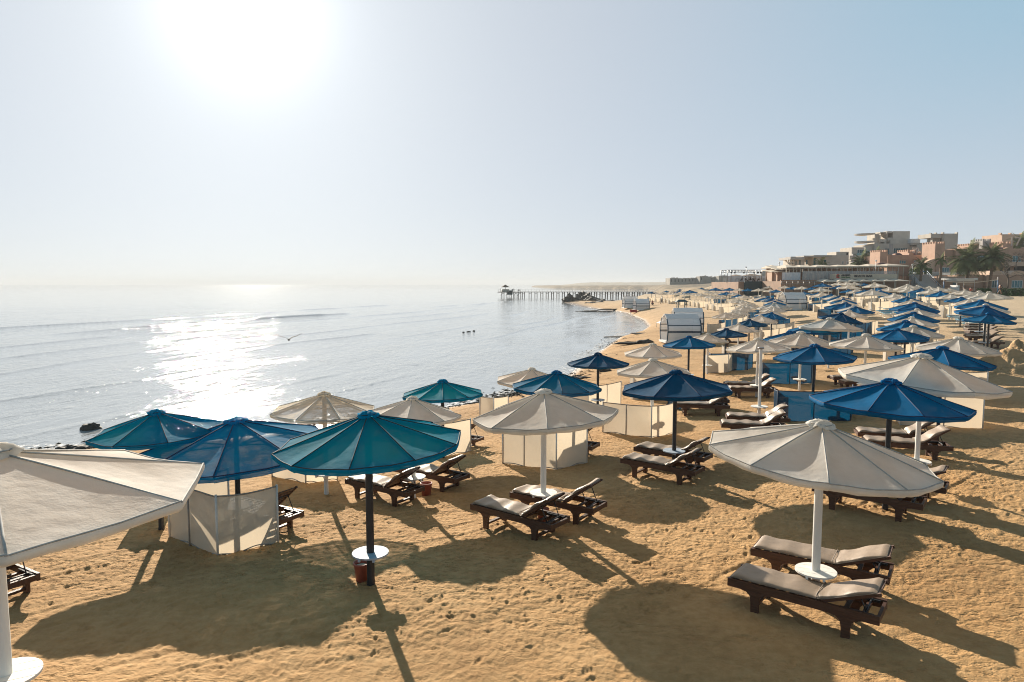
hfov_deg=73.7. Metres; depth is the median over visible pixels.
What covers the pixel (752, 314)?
wind screen
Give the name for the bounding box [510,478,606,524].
sun lounger
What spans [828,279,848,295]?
pyramid shade
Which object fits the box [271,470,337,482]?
wind screen
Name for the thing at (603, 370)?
rock
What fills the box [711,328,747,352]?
beach parasol
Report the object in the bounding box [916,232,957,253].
tan tower block
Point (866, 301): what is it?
wind screen
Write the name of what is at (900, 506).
sun lounger
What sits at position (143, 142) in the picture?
sky
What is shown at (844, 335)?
wind screen
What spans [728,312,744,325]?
beach parasol
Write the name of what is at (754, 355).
wind screen
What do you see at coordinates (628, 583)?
sand
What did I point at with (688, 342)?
beach parasol
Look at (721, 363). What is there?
wind screen
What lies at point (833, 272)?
bar back wall
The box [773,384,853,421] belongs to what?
wind screen
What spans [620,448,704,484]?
sun lounger
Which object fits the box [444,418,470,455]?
wind screen
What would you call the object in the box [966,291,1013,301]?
beach parasol
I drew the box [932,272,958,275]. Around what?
terrace balustrade
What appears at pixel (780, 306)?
beach parasol
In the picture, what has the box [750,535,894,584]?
sun lounger
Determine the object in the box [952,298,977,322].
beach parasol
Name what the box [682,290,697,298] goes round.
beach parasol
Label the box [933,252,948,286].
palm tree
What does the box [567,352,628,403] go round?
beach parasol
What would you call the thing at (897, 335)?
beach parasol
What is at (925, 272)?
hedge
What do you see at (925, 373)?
beach parasol
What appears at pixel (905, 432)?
sun lounger
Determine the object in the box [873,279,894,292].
pyramid shade
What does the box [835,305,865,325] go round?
beach parasol
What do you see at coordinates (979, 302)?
beach parasol
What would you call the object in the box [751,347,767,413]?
bare parasol pole
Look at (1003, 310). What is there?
beach parasol
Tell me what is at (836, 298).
beach parasol
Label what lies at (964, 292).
beach parasol
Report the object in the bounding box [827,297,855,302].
beach parasol
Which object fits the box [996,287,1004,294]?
shrub
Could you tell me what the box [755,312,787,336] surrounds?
beach parasol
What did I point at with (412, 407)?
beach parasol
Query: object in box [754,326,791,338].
wind screen
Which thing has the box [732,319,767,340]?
beach parasol
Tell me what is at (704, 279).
ruined building
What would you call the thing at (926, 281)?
stairway
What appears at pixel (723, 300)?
wind screen
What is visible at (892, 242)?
hotel building
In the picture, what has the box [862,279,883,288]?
pyramid shade
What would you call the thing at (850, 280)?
pyramid shade
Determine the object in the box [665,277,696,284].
ruined building
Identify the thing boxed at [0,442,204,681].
beach parasol
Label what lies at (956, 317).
sun lounger
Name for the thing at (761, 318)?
beach parasol
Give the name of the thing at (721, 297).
beach parasol
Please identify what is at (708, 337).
beach parasol
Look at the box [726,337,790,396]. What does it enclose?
beach parasol
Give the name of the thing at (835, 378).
sun lounger
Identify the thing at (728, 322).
wind screen
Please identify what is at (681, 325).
barrel hut
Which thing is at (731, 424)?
sun lounger
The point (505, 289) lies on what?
thatched shade
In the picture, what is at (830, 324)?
beach parasol
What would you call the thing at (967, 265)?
palm tree
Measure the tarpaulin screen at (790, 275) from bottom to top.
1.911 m
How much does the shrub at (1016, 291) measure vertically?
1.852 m
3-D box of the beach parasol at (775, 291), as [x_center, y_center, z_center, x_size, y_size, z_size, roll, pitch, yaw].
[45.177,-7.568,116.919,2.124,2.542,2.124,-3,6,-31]
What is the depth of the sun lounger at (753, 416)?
22.12 m
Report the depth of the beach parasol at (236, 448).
12.56 m
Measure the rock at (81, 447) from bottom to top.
0.323 m
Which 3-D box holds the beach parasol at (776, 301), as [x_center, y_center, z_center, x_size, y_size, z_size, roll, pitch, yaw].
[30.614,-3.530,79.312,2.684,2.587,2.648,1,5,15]
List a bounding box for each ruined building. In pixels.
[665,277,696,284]
[696,275,714,283]
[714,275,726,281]
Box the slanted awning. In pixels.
[761,266,801,280]
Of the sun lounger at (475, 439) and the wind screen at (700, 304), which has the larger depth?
the wind screen at (700, 304)
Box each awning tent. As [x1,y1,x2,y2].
[761,265,799,271]
[791,265,815,279]
[802,265,836,279]
[821,265,857,279]
[840,265,868,279]
[848,264,886,279]
[864,264,908,278]
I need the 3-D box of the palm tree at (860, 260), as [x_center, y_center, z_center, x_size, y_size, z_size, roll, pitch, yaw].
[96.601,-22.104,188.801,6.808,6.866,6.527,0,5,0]
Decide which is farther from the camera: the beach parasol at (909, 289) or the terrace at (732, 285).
the terrace at (732, 285)
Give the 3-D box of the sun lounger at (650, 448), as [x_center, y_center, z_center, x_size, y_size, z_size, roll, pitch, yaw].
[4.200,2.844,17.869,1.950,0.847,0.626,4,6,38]
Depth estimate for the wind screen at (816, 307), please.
88.27 m
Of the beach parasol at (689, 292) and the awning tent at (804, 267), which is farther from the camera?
the awning tent at (804, 267)
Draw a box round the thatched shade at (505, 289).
[502,285,508,291]
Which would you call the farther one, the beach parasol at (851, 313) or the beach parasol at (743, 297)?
the beach parasol at (743, 297)
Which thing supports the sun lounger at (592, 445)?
on the sand
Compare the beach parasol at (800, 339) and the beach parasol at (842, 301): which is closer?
the beach parasol at (800, 339)
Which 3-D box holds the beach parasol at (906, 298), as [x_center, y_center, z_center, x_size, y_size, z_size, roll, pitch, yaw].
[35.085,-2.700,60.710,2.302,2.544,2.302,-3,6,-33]
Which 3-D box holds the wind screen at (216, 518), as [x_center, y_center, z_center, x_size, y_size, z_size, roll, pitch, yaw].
[-5.570,3.216,12.945,2.301,1.317,1.368,5,7,45]
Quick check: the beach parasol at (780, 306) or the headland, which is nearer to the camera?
the beach parasol at (780, 306)
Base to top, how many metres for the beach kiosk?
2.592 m
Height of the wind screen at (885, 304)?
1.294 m
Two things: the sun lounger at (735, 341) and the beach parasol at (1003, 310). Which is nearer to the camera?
the beach parasol at (1003, 310)
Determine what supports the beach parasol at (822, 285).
on the sand
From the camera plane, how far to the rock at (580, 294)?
257.38 m
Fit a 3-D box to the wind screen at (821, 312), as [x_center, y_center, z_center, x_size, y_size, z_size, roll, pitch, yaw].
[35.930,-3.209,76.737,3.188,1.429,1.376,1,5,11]
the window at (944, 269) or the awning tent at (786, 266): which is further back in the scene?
the window at (944, 269)
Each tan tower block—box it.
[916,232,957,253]
[982,233,1020,245]
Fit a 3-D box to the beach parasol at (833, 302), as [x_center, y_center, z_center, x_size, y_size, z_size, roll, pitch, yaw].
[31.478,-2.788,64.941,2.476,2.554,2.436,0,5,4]
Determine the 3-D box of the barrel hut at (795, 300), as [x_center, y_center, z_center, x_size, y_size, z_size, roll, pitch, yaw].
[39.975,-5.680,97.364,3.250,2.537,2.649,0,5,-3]
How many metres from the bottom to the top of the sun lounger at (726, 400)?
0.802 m
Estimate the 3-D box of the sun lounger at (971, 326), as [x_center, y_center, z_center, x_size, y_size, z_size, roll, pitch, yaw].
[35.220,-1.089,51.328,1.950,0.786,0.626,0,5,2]
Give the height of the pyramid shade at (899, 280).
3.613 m
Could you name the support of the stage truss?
on the terrace at (732, 285)
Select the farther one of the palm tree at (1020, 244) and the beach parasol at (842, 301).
the palm tree at (1020, 244)
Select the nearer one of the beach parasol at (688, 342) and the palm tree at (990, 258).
the beach parasol at (688, 342)
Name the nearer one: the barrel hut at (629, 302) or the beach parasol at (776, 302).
the beach parasol at (776, 302)
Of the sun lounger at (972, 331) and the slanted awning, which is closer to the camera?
the sun lounger at (972, 331)
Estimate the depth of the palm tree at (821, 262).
183.44 m
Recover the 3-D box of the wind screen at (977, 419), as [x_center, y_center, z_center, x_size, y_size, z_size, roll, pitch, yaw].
[13.793,2.107,21.930,2.505,1.272,1.324,2,5,22]
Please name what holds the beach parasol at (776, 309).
on the sand
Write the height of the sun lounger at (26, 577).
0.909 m
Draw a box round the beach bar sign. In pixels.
[830,274,896,278]
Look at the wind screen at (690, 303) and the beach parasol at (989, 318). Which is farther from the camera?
the wind screen at (690, 303)
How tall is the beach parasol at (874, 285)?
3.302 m
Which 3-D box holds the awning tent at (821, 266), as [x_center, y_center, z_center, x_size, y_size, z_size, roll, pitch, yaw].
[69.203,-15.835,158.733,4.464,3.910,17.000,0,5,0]
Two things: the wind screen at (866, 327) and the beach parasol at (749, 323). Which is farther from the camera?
the wind screen at (866, 327)
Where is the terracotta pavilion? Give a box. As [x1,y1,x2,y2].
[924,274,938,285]
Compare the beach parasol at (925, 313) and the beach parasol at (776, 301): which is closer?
the beach parasol at (925, 313)
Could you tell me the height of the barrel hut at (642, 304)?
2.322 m
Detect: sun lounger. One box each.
[6,562,40,595]
[278,486,303,528]
[345,466,424,506]
[393,454,469,491]
[470,492,569,540]
[471,424,483,445]
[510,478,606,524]
[588,428,599,452]
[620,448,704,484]
[633,437,712,464]
[677,396,729,415]
[687,397,729,409]
[719,409,785,429]
[723,373,771,392]
[724,338,745,346]
[725,403,790,422]
[727,563,888,638]
[728,377,777,397]
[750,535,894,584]
[812,489,927,521]
[827,374,843,386]
[838,379,857,386]
[854,422,938,449]
[861,425,953,460]
[919,465,949,503]
[947,316,966,320]
[963,324,994,333]
[963,329,998,340]
[964,323,994,325]
[964,326,997,333]
[964,330,1000,340]
[965,324,986,327]
[968,336,1004,348]
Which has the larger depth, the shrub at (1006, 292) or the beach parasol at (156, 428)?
the shrub at (1006, 292)
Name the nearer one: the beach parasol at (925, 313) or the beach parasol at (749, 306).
the beach parasol at (925, 313)
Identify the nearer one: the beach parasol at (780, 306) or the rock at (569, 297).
the beach parasol at (780, 306)
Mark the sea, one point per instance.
(74, 359)
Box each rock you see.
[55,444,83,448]
[62,444,77,448]
[73,445,86,448]
[80,422,101,430]
[561,293,574,301]
[576,291,584,297]
[578,310,614,311]
[580,292,590,300]
[583,296,599,300]
[596,369,611,371]
[614,341,636,344]
[635,339,653,343]
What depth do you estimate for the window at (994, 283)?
153.64 m
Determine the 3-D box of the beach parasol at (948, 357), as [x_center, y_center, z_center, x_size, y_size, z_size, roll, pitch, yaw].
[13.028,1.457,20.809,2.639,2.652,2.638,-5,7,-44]
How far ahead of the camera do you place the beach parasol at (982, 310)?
39.55 m
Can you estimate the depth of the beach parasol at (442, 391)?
19.68 m
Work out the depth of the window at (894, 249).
226.18 m
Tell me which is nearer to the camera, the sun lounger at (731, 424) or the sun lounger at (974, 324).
the sun lounger at (731, 424)
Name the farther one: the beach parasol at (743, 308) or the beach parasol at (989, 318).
the beach parasol at (743, 308)
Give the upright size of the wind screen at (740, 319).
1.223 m
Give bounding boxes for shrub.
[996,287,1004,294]
[1004,288,1009,295]
[1010,288,1018,295]
[1017,288,1023,295]
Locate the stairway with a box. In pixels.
[909,271,940,294]
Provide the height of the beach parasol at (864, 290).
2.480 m
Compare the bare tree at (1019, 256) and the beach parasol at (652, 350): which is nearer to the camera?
the beach parasol at (652, 350)
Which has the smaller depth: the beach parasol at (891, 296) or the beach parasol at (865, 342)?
the beach parasol at (865, 342)
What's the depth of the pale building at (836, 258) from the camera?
203.76 m
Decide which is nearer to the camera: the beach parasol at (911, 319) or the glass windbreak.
the beach parasol at (911, 319)
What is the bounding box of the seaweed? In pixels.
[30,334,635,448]
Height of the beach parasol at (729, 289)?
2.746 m
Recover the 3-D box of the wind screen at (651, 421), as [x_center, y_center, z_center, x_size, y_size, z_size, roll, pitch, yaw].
[3.958,2.518,21.712,2.321,1.181,0.810,1,5,17]
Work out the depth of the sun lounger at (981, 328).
49.20 m
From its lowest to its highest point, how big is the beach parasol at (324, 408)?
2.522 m
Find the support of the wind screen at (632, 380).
on the sand
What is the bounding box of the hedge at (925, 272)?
[908,268,932,275]
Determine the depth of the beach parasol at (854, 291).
89.95 m
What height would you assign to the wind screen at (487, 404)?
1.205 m
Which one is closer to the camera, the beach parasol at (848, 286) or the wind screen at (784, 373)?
the wind screen at (784, 373)
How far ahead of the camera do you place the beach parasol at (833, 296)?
74.64 m
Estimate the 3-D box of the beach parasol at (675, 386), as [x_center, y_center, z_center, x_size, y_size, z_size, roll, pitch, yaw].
[4.134,2.025,17.285,2.629,2.634,2.630,1,5,12]
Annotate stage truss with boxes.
[721,270,761,281]
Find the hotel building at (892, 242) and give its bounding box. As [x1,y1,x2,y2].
[840,231,921,264]
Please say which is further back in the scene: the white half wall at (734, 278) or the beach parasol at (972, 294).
the white half wall at (734, 278)
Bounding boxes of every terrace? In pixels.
[711,282,743,294]
[888,276,935,279]
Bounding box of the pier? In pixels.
[497,289,645,296]
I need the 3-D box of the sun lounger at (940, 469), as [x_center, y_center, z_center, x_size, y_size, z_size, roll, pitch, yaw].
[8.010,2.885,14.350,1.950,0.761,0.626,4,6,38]
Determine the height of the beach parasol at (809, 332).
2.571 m
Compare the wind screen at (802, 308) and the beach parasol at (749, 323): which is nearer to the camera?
the beach parasol at (749, 323)
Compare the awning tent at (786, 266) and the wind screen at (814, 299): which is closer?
the wind screen at (814, 299)
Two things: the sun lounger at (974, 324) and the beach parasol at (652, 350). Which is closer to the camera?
the beach parasol at (652, 350)
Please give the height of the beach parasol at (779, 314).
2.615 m
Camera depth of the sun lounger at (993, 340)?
40.98 m
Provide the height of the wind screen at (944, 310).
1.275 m
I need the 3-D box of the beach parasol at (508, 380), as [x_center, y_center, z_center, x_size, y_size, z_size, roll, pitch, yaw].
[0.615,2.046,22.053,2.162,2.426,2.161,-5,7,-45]
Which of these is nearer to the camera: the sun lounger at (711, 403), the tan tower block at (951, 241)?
the sun lounger at (711, 403)
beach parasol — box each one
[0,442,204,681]
[85,408,222,529]
[138,416,318,493]
[270,391,374,494]
[271,410,460,585]
[372,396,461,497]
[402,379,482,457]
[472,388,618,498]
[497,367,546,387]
[512,370,601,396]
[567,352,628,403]
[617,358,690,405]
[622,369,732,467]
[625,343,681,359]
[663,335,715,374]
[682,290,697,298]
[693,333,728,373]
[709,419,943,581]
[711,312,739,339]
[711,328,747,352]
[715,295,728,303]
[717,323,759,344]
[722,288,734,298]
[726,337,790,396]
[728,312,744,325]
[729,310,749,322]
[730,306,755,320]
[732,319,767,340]
[735,295,752,298]
[736,304,758,318]
[737,302,757,306]
[743,315,777,337]
[751,296,765,304]
[754,310,787,328]
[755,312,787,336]
[757,302,792,309]
[760,306,786,312]
[762,298,783,301]
[763,301,786,305]
[763,330,794,340]
[764,300,787,304]
[768,331,833,390]
[769,289,780,298]
[773,343,856,390]
[789,327,840,335]
[797,317,862,367]
[808,287,831,301]
[809,292,829,308]
[809,378,976,509]
[812,283,832,299]
[818,312,862,338]
[823,295,836,313]
[824,302,859,309]
[827,295,851,300]
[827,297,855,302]
[829,298,856,303]
[829,300,858,305]
[829,333,903,384]
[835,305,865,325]
[836,284,860,288]
[836,310,868,337]
[837,282,855,289]
[837,306,874,325]
[838,353,1012,465]
[846,289,861,302]
[855,289,867,307]
[856,289,887,310]
[862,282,887,301]
[872,328,929,354]
[876,320,935,353]
[877,290,892,309]
[878,287,899,300]
[880,293,899,316]
[884,316,938,343]
[887,312,940,322]
[888,295,909,299]
[888,345,996,426]
[889,302,940,312]
[891,296,922,302]
[893,284,920,295]
[894,299,930,305]
[894,308,940,317]
[896,306,937,313]
[897,287,916,296]
[901,325,944,351]
[908,288,925,300]
[915,336,1002,356]
[916,289,936,307]
[925,291,953,305]
[931,287,952,299]
[935,293,957,319]
[944,297,966,326]
[952,289,973,294]
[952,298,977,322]
[954,299,1008,338]
[954,305,1016,345]
[957,291,984,297]
[960,303,1010,335]
[961,312,1016,346]
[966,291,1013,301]
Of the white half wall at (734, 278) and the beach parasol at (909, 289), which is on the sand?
the beach parasol at (909, 289)
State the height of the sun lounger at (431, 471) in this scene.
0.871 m
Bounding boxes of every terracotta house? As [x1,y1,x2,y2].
[864,248,921,275]
[908,237,1023,274]
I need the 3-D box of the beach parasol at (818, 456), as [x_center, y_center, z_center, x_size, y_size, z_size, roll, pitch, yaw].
[4.323,2.473,9.741,3.039,2.754,3.029,1,5,9]
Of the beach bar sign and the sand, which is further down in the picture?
the sand
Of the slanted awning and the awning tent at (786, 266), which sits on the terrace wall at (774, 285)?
the awning tent at (786, 266)
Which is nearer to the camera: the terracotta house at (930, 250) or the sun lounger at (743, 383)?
the sun lounger at (743, 383)
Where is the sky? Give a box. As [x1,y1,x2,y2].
[0,0,1023,284]
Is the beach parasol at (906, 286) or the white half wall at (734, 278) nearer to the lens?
the beach parasol at (906, 286)
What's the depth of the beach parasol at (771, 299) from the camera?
85.69 m
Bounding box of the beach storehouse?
[932,271,1023,292]
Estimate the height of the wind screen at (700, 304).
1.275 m
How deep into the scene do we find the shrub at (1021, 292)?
135.10 m
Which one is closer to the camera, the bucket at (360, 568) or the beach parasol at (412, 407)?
the bucket at (360, 568)
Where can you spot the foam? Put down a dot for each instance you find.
(470, 400)
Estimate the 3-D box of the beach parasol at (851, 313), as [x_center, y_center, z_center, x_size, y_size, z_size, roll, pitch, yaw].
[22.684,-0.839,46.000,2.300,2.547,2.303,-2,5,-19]
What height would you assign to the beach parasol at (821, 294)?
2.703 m
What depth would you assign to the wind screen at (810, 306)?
91.78 m
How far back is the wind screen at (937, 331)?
45.32 m
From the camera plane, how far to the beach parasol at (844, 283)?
126.01 m
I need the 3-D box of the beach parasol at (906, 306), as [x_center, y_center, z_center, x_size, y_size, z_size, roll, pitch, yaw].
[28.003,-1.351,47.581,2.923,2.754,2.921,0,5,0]
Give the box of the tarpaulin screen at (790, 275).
[782,272,800,279]
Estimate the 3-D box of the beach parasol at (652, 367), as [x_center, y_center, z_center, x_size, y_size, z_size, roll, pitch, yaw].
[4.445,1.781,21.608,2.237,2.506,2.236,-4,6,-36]
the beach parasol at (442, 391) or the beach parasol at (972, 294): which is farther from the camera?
the beach parasol at (972, 294)
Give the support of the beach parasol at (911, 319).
on the sand
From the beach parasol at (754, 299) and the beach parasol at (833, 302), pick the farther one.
the beach parasol at (754, 299)
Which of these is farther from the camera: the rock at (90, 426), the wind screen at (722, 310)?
the wind screen at (722, 310)
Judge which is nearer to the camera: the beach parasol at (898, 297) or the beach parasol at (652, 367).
the beach parasol at (652, 367)
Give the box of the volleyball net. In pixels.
[943,279,997,292]
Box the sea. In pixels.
[0,284,654,448]
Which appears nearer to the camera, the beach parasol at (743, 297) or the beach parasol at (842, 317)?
the beach parasol at (842, 317)
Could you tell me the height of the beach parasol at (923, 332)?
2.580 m
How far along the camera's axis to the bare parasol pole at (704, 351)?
33.17 m
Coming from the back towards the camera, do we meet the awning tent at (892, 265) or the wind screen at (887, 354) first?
the awning tent at (892, 265)
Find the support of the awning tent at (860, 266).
on the terrace wall at (774, 285)
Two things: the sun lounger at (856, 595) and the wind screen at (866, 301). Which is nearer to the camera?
the sun lounger at (856, 595)
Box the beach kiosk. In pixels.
[941,278,976,290]
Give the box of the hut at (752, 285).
[744,281,761,296]
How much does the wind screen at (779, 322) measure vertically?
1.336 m
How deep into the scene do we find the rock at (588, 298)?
246.38 m
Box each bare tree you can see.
[993,259,1023,288]
[1014,251,1023,269]
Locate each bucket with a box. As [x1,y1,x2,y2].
[353,560,366,582]
[420,481,431,495]
[538,506,548,521]
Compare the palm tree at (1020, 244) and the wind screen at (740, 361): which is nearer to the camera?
the wind screen at (740, 361)
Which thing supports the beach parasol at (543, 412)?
on the sand
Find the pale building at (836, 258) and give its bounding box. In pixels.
[779,252,848,265]
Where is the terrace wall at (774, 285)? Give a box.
[762,280,911,296]
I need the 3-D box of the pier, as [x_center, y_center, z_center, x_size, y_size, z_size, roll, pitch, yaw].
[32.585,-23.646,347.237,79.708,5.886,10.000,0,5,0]
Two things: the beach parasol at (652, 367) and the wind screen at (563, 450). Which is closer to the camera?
the wind screen at (563, 450)
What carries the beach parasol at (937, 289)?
on the sand
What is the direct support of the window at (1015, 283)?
in the beach storehouse
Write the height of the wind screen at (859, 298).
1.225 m
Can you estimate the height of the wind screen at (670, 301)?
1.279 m
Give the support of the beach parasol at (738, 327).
on the sand
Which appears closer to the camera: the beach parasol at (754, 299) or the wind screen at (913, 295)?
the beach parasol at (754, 299)
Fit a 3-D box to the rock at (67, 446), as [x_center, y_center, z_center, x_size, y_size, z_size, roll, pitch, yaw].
[-16.811,4.055,26.189,0.953,0.178,0.561,0,5,0]
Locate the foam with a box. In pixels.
[18,311,647,448]
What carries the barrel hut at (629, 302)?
on the sand
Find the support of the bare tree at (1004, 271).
on the sand
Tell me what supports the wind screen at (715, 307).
on the sand
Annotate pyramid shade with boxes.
[814,279,836,291]
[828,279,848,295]
[839,279,860,294]
[850,279,871,289]
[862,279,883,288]
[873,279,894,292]
[890,279,909,292]
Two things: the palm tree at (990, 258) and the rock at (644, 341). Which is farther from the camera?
the palm tree at (990, 258)
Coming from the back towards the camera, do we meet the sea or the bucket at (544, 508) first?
the sea
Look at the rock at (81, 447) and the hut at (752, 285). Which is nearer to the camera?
the rock at (81, 447)
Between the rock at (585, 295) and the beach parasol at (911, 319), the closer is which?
the beach parasol at (911, 319)
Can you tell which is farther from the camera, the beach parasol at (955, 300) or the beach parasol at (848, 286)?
the beach parasol at (848, 286)
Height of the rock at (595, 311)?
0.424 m
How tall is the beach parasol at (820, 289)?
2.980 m
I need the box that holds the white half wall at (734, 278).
[728,276,765,281]
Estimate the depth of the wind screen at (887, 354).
36.79 m
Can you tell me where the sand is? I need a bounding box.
[6,283,1023,681]
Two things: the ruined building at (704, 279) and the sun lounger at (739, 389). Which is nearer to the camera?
the sun lounger at (739, 389)
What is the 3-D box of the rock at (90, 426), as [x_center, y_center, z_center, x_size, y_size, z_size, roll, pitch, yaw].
[-18.406,3.738,29.733,0.898,0.335,0.764,2,5,24]
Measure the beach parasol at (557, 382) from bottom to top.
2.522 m
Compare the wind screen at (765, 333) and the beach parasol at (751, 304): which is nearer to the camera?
the wind screen at (765, 333)
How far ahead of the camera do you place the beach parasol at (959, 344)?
24.38 m
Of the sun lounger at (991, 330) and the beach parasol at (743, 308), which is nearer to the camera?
the sun lounger at (991, 330)
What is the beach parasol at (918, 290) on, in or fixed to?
on the sand
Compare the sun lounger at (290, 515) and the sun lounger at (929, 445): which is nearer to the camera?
the sun lounger at (290, 515)
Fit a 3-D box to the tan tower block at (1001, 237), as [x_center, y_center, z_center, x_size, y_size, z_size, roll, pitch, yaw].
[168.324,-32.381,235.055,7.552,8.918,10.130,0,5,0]
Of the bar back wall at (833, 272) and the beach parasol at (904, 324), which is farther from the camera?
the bar back wall at (833, 272)
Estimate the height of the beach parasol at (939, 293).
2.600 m
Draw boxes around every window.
[893,248,907,253]
[942,267,948,271]
[991,281,996,287]
[1011,280,1022,287]
[1012,256,1020,261]
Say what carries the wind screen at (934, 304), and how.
on the sand
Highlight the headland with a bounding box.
[566,282,664,284]
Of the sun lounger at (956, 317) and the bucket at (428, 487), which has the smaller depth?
the bucket at (428, 487)
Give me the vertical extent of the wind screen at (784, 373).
1.245 m
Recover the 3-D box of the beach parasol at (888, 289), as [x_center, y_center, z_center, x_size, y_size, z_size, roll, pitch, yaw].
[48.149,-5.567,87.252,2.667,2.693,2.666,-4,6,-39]
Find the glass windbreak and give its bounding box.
[802,271,897,279]
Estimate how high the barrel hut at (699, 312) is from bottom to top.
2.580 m
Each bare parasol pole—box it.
[703,349,705,378]
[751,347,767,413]
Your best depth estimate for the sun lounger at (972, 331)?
47.45 m
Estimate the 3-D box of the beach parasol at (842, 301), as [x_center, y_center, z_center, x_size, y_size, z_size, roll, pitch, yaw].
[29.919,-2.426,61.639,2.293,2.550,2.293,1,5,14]
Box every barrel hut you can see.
[622,297,636,307]
[632,299,649,309]
[659,313,701,342]
[671,308,703,332]
[778,292,806,309]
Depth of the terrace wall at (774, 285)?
146.55 m
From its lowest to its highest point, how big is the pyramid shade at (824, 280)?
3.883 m
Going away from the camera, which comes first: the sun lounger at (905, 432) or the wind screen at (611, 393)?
the sun lounger at (905, 432)
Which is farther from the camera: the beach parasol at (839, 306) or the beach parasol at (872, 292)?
the beach parasol at (872, 292)
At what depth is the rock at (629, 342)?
62.67 m
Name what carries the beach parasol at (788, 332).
on the sand
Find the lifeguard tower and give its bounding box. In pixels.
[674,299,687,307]
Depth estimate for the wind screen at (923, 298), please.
101.87 m
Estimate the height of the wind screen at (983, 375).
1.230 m
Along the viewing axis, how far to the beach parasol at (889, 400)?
12.79 m
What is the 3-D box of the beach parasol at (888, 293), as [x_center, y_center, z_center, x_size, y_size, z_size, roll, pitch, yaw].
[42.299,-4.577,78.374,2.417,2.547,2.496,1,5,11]
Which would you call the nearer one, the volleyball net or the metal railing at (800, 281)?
the volleyball net
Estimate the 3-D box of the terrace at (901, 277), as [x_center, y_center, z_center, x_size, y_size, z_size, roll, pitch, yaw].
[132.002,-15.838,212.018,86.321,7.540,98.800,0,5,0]
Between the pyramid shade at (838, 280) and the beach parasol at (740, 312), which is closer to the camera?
the beach parasol at (740, 312)
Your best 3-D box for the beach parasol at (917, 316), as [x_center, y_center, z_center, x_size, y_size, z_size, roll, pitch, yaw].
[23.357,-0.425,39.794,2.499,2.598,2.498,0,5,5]
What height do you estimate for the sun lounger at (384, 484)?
0.868 m
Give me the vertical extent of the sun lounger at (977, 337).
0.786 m
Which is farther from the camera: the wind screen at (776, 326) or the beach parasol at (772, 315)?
the wind screen at (776, 326)
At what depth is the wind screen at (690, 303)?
130.59 m
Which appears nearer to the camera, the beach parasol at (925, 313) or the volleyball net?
the beach parasol at (925, 313)
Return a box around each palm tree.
[812,256,827,265]
[850,250,869,264]
[913,256,931,280]
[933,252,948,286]
[946,238,986,277]
[976,242,1013,288]
[1009,231,1023,248]
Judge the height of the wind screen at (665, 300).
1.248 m
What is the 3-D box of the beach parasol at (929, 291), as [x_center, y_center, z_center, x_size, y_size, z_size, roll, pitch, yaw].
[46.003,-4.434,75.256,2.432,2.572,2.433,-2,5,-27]
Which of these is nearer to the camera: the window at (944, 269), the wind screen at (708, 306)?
the wind screen at (708, 306)
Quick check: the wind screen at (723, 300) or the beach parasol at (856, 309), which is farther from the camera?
the wind screen at (723, 300)
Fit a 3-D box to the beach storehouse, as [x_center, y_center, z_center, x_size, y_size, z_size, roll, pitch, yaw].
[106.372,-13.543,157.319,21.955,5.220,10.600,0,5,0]
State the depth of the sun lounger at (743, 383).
30.11 m
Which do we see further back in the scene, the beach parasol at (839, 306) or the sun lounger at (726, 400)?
the beach parasol at (839, 306)
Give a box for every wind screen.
[168,481,278,554]
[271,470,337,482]
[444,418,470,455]
[479,395,508,415]
[502,429,587,469]
[573,381,621,404]
[602,401,672,437]
[630,378,647,399]
[664,297,678,302]
[668,298,683,303]
[688,300,700,305]
[693,301,704,306]
[697,301,713,307]
[705,303,716,309]
[705,353,731,372]
[707,322,724,333]
[709,352,752,370]
[712,303,730,310]
[713,299,725,302]
[719,306,737,313]
[719,319,736,326]
[722,316,746,322]
[722,345,763,361]
[746,310,758,317]
[754,318,789,329]
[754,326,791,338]
[761,321,794,329]
[762,362,815,383]
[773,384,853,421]
[801,300,821,309]
[808,301,826,310]
[809,297,826,300]
[813,303,830,311]
[817,309,836,318]
[818,327,861,339]
[827,336,853,353]
[846,320,877,333]
[850,322,871,333]
[852,296,876,302]
[860,298,883,305]
[868,301,897,310]
[883,343,919,360]
[896,397,984,428]
[899,293,923,297]
[916,296,935,301]
[924,300,956,308]
[928,327,938,341]
[939,306,959,317]
[966,372,988,380]
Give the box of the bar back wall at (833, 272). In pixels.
[766,268,881,280]
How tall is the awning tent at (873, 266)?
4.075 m
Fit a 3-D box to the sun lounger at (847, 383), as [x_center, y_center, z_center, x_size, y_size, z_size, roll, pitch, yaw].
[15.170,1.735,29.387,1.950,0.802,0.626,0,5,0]
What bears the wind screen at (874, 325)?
on the sand
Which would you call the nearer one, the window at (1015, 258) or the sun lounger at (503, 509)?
the sun lounger at (503, 509)
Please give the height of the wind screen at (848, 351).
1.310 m
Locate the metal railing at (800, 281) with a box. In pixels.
[781,281,820,285]
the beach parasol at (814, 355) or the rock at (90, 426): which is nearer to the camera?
the beach parasol at (814, 355)
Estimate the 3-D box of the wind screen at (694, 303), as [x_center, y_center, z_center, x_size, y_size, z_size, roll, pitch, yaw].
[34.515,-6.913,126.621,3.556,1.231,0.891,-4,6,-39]
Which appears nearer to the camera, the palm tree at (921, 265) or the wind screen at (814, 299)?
the wind screen at (814, 299)
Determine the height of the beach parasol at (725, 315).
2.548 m

